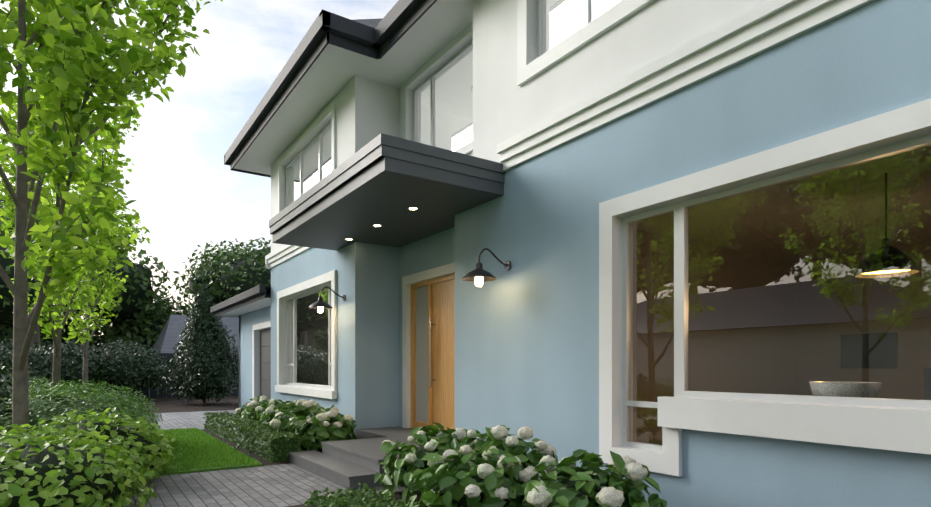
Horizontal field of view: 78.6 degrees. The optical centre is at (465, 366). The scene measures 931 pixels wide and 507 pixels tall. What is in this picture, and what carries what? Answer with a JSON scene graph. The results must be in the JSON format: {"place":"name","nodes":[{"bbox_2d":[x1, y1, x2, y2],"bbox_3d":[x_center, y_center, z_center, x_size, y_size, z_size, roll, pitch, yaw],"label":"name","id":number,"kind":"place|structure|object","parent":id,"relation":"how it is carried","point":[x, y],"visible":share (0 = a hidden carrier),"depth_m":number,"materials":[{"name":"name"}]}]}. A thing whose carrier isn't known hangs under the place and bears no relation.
{"place":"outdoors","nodes":[
{"label":"outdoors","id":0,"kind":"place"},
{"bbox_2d":[0,339,62,383],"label":"dark hedge","id":1,"kind":"object","parent":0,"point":[6,353],"visible":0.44,"depth_m":18.70,"materials":[{"name":"green plant"}]},
{"bbox_2d":[150,315,238,361],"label":"neighbour house","id":2,"kind":"structure","parent":0,"point":[168,339],"depth_m":49.17,"materials":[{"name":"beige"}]},
{"bbox_2d":[103,383,288,465],"bbox_3d":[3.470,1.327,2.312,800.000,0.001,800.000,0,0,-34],"label":"ground","id":3,"kind":"structure","parent":0,"point":[194,411],"depth_m":17.18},
{"bbox_2d":[0,215,68,321],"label":"tree","id":4,"kind":"object","parent":3,"relation":"on","point":[6,309],"visible":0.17,"depth_m":24.65,"materials":[{"name":"green plant"}]},
{"bbox_2d":[0,312,90,351],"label":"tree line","id":5,"kind":"object","parent":3,"relation":"on","point":[6,330],"visible":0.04,"depth_m":55.36,"materials":[{"name":"green plant"}]},
{"bbox_2d":[0,201,104,322],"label":"tree","id":6,"kind":"object","parent":3,"relation":"on","point":[94,278],"visible":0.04,"depth_m":29.69,"materials":[{"name":"green plant"}]},
{"bbox_2d":[0,195,115,349],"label":"tree","id":7,"kind":"object","parent":3,"relation":"on","point":[36,338],"depth_m":41.32,"materials":[{"name":"green plant"}]},
{"bbox_2d":[0,191,172,320],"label":"tree","id":8,"kind":"object","parent":3,"relation":"on","point":[138,295],"depth_m":56.33,"materials":[{"name":"green plant"}]},
{"bbox_2d":[77,292,191,353],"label":"tree line","id":9,"kind":"object","parent":3,"relation":"on","point":[146,328],"visible":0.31,"depth_m":58.81,"materials":[{"name":"green plant"}]},
{"bbox_2d":[36,354,238,397],"bbox_3d":[-15.307,0.362,22.288,19.200,1.930,0.120,0,0,-34],"label":"boundary fence","id":10,"kind":"object","parent":3,"relation":"on","point":[150,393],"visible":0.06,"depth_m":23.96,"materials":[{"name":"grey paint"}]},
{"bbox_2d":[145,427,262,476],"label":"lawn","id":11,"kind":"structure","parent":3,"relation":"on","point":[197,449],"depth_m":8.18,"materials":[{"name":"green plant"}]},
{"bbox_2d":[0,373,11,417],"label":"boundary hedge","id":12,"kind":"object","parent":11,"relation":"on","point":[4,390],"visible":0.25,"depth_m":7.24,"materials":[{"name":"green plant"}]},
{"bbox_2d":[0,375,81,393],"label":"shrub","id":13,"kind":"object","parent":11,"relation":"on","point":[37,382],"visible":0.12,"depth_m":10.30,"materials":[{"name":"green plant"}]},
{"bbox_2d":[0,369,39,398],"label":"boundary hedge","id":14,"kind":"object","parent":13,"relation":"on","point":[8,381],"visible":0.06,"depth_m":8.97,"materials":[{"name":"green plant"}]},
{"bbox_2d":[0,367,48,385],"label":"boundary hedge","id":15,"kind":"object","parent":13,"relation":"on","point":[10,373],"visible":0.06,"depth_m":11.14,"materials":[{"name":"green plant"}]},
{"bbox_2d":[0,66,146,392],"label":"tree","id":16,"kind":"object","parent":11,"relation":"on","point":[54,330],"visible":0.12,"depth_m":9.87,"materials":[{"name":"green plant"}]},
{"bbox_2d":[0,386,163,444],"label":"shrub","id":17,"kind":"object","parent":11,"relation":"on","point":[47,408],"visible":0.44,"depth_m":7.24,"materials":[{"name":"green plant"}]},
{"bbox_2d":[9,379,162,437],"bbox_3d":[-6.167,0.712,9.085,2.365,1.034,3.012,0,0,-34],"label":"shrub","id":18,"kind":"object","parent":11,"relation":"on","point":[130,397],"visible":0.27,"depth_m":9.05,"materials":[{"name":"green plant"}]},
{"bbox_2d":[5,407,176,487],"bbox_3d":[-4.183,0.882,6.315,1.760,0.829,1.975,0,0,-34],"label":"shrub","id":19,"kind":"object","parent":11,"relation":"on","point":[149,449],"visible":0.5,"depth_m":6.21,"materials":[{"name":"green plant"}]},
{"bbox_2d":[171,237,270,309],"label":"tree","id":20,"kind":"object","parent":3,"relation":"on","point":[221,275],"visible":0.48,"depth_m":58.28,"materials":[{"name":"green plant"}]},
{"bbox_2d":[139,395,421,506],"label":"mulch beds","id":21,"kind":"object","parent":3,"relation":"on","point":[166,405],"visible":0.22,"depth_m":18.30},
{"bbox_2d":[9,364,51,383],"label":"boundary hedge","id":22,"kind":"object","parent":21,"relation":"on","point":[42,369],"visible":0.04,"depth_m":18.37,"materials":[{"name":"green plant"}]},
{"bbox_2d":[10,365,51,383],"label":"boundary hedge","id":23,"kind":"object","parent":21,"relation":"on","point":[35,376],"depth_m":16.85,"materials":[{"name":"green plant"}]},
{"bbox_2d":[30,339,109,390],"bbox_3d":[-14.461,-0.069,20.646,3.055,2.004,3.356,0,0,-34],"label":"dark hedge","id":24,"kind":"object","parent":21,"relation":"on","point":[72,364],"visible":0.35,"depth_m":19.98,"materials":[{"name":"green plant"}]},
{"bbox_2d":[89,340,170,389],"bbox_3d":[-13.261,-0.049,21.928,3.577,2.015,3.497,0,0,-34],"label":"dark hedge","id":25,"kind":"object","parent":21,"relation":"on","point":[132,367],"visible":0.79,"depth_m":21.14,"materials":[{"name":"green plant"}]},
{"bbox_2d":[158,285,238,403],"bbox_3d":[-9.104,-0.768,19.872,2.877,4.191,2.889,0,0,-34],"label":"conical shrub","id":26,"kind":"object","parent":21,"relation":"on","point":[203,369],"visible":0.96,"depth_m":19.46,"materials":[{"name":"green plant"}]},
{"bbox_2d":[202,411,301,461],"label":"hedge","id":27,"kind":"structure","parent":21,"relation":"on","point":[263,441],"depth_m":8.73,"materials":[{"name":"green plant"}]},
{"bbox_2d":[235,396,279,416],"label":"hydrangea","id":28,"kind":"object","parent":21,"relation":"on","point":[238,411],"visible":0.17,"depth_m":11.77,"materials":[{"name":"white plant"}]},
{"bbox_2d":[241,399,283,422],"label":"hydrangea","id":29,"kind":"object","parent":21,"relation":"on","point":[249,411],"visible":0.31,"depth_m":10.85,"materials":[{"name":"green plant"}]},
{"bbox_2d":[256,400,295,423],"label":"hydrangea","id":30,"kind":"object","parent":21,"relation":"on","point":[277,405],"visible":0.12,"depth_m":10.28,"materials":[{"name":"green plant"}]},
{"bbox_2d":[260,401,296,425],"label":"hydrangea","id":31,"kind":"object","parent":21,"relation":"on","point":[270,414],"visible":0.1,"depth_m":9.62,"materials":[{"name":"green plant"}]},
{"bbox_2d":[269,399,329,436],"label":"hydrangea","id":32,"kind":"object","parent":21,"relation":"on","point":[302,407],"visible":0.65,"depth_m":8.87,"materials":[{"name":"green plant"}]},
{"bbox_2d":[287,404,356,450],"bbox_3d":[-2.154,0.957,8.603,1.104,0.797,1.160,0,0,-34],"label":"hydrangea","id":33,"kind":"object","parent":21,"relation":"on","point":[331,424],"visible":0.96,"depth_m":8.28,"materials":[{"name":"green plant"}]},
{"bbox_2d":[302,482,413,506],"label":"box hedge","id":34,"kind":"object","parent":21,"relation":"on","point":[365,496],"visible":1,"depth_m":4.22,"materials":[{"name":"green plant"}]},
{"bbox_2d":[374,422,476,502],"bbox_3d":[-0.298,0.991,5.857,1.206,0.791,1.260,0,0,-34],"label":"hydrangea","id":35,"kind":"object","parent":21,"relation":"on","point":[407,463],"visible":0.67,"depth_m":5.62,"materials":[{"name":"green plant"}]},
{"bbox_2d":[406,441,546,506],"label":"hydrangea","id":36,"kind":"object","parent":21,"relation":"on","point":[475,482],"visible":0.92,"depth_m":4.29,"materials":[{"name":"green plant"}]},
{"bbox_2d":[433,425,562,486],"bbox_3d":[0.320,0.952,5.305,1.226,0.840,1.221,0,0,21],"label":"hydrangea","id":37,"kind":"object","parent":21,"relation":"on","point":[514,445],"visible":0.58,"depth_m":5.13,"materials":[{"name":"green plant"}]},
{"bbox_2d":[508,449,666,506],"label":"hydrangea","id":38,"kind":"object","parent":21,"relation":"on","point":[589,482],"visible":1,"depth_m":3.96,"materials":[{"name":"green plant"}]},
{"bbox_2d":[210,0,930,506],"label":"house","id":39,"kind":"structure","parent":3,"relation":"on","point":[592,138],"depth_m":6.33,"materials":[{"name":"blue paint"}]},
{"bbox_2d":[308,286,345,312],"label":"wall lamp","id":40,"kind":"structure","parent":39,"relation":"attached to","point":[320,304],"depth_m":9.41,"materials":[{"name":"grey metal"}]},
{"bbox_2d":[462,248,510,286],"bbox_3d":[0.260,-1.134,6.495,0.617,0.452,0.398,0,0,-14],"label":"wall lamp","id":41,"kind":"object","parent":39,"relation":"attached to","point":[478,275],"visible":0.98,"depth_m":6.45,"materials":[{"name":"grey metal"}]},
{"bbox_2d":[287,0,930,443],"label":"window glass","id":42,"kind":"object","parent":39,"relation":"attached to","point":[311,346],"visible":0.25,"depth_m":5.08,"materials":[{"name":"clear glass"}]},
{"bbox_2d":[809,381,880,397],"bbox_3d":[2.810,0.195,4.220,0.450,0.160,0.450,0,0,-34],"label":"bowl","id":43,"kind":"object","parent":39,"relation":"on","point":[847,388],"depth_m":4.05,"materials":[{"name":"ceramic"}]},
{"bbox_2d":[855,173,918,277],"bbox_3d":[3.608,-1.243,4.878,0.450,0.900,0.450,0,0,-34],"label":"pendant shade","id":44,"kind":"object","parent":39,"relation":"hanging from","point":[889,252],"depth_m":4.79,"materials":[{"name":"black metal"}]},
{"bbox_2d":[863,270,907,273],"bbox_3d":[3.608,-0.828,4.878,0.420,0.001,0.420,0,0,-34],"label":"pendant lamp","id":45,"kind":"object","parent":44,"relation":"in","point":[882,272],"depth_m":4.95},
{"bbox_2d":[0,0,397,335],"label":"sky","id":46,"kind":"structure","parent":0,"point":[183,189],"materials":[{"name":"white"}]},
{"bbox_2d":[111,410,405,506],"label":"paving","id":47,"kind":"structure","parent":0,"point":[284,485],"depth_m":6.25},
{"bbox_2d":[0,361,51,386],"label":"boundary hedge","id":48,"kind":"object","parent":47,"relation":"on","point":[36,374],"visible":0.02,"depth_m":12.89,"materials":[{"name":"green plant"}]},
{"bbox_2d":[0,424,156,506],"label":"shrub","id":49,"kind":"object","parent":47,"relation":"on","point":[48,471],"visible":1,"depth_m":4.35,"materials":[{"name":"green plant"}]},
{"bbox_2d":[43,160,150,386],"bbox_3d":[-9.830,-2.053,14.965,2.604,6.764,3.324,0,0,-34],"label":"tree","id":50,"kind":"object","parent":47,"relation":"on","point":[105,289],"visible":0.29,"depth_m":14.65,"materials":[{"name":"green plant"}]},
{"bbox_2d":[0,0,222,437],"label":"tree","id":51,"kind":"object","parent":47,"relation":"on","point":[67,63],"visible":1,"depth_m":5.22,"materials":[{"name":"green plant"}]}
]}

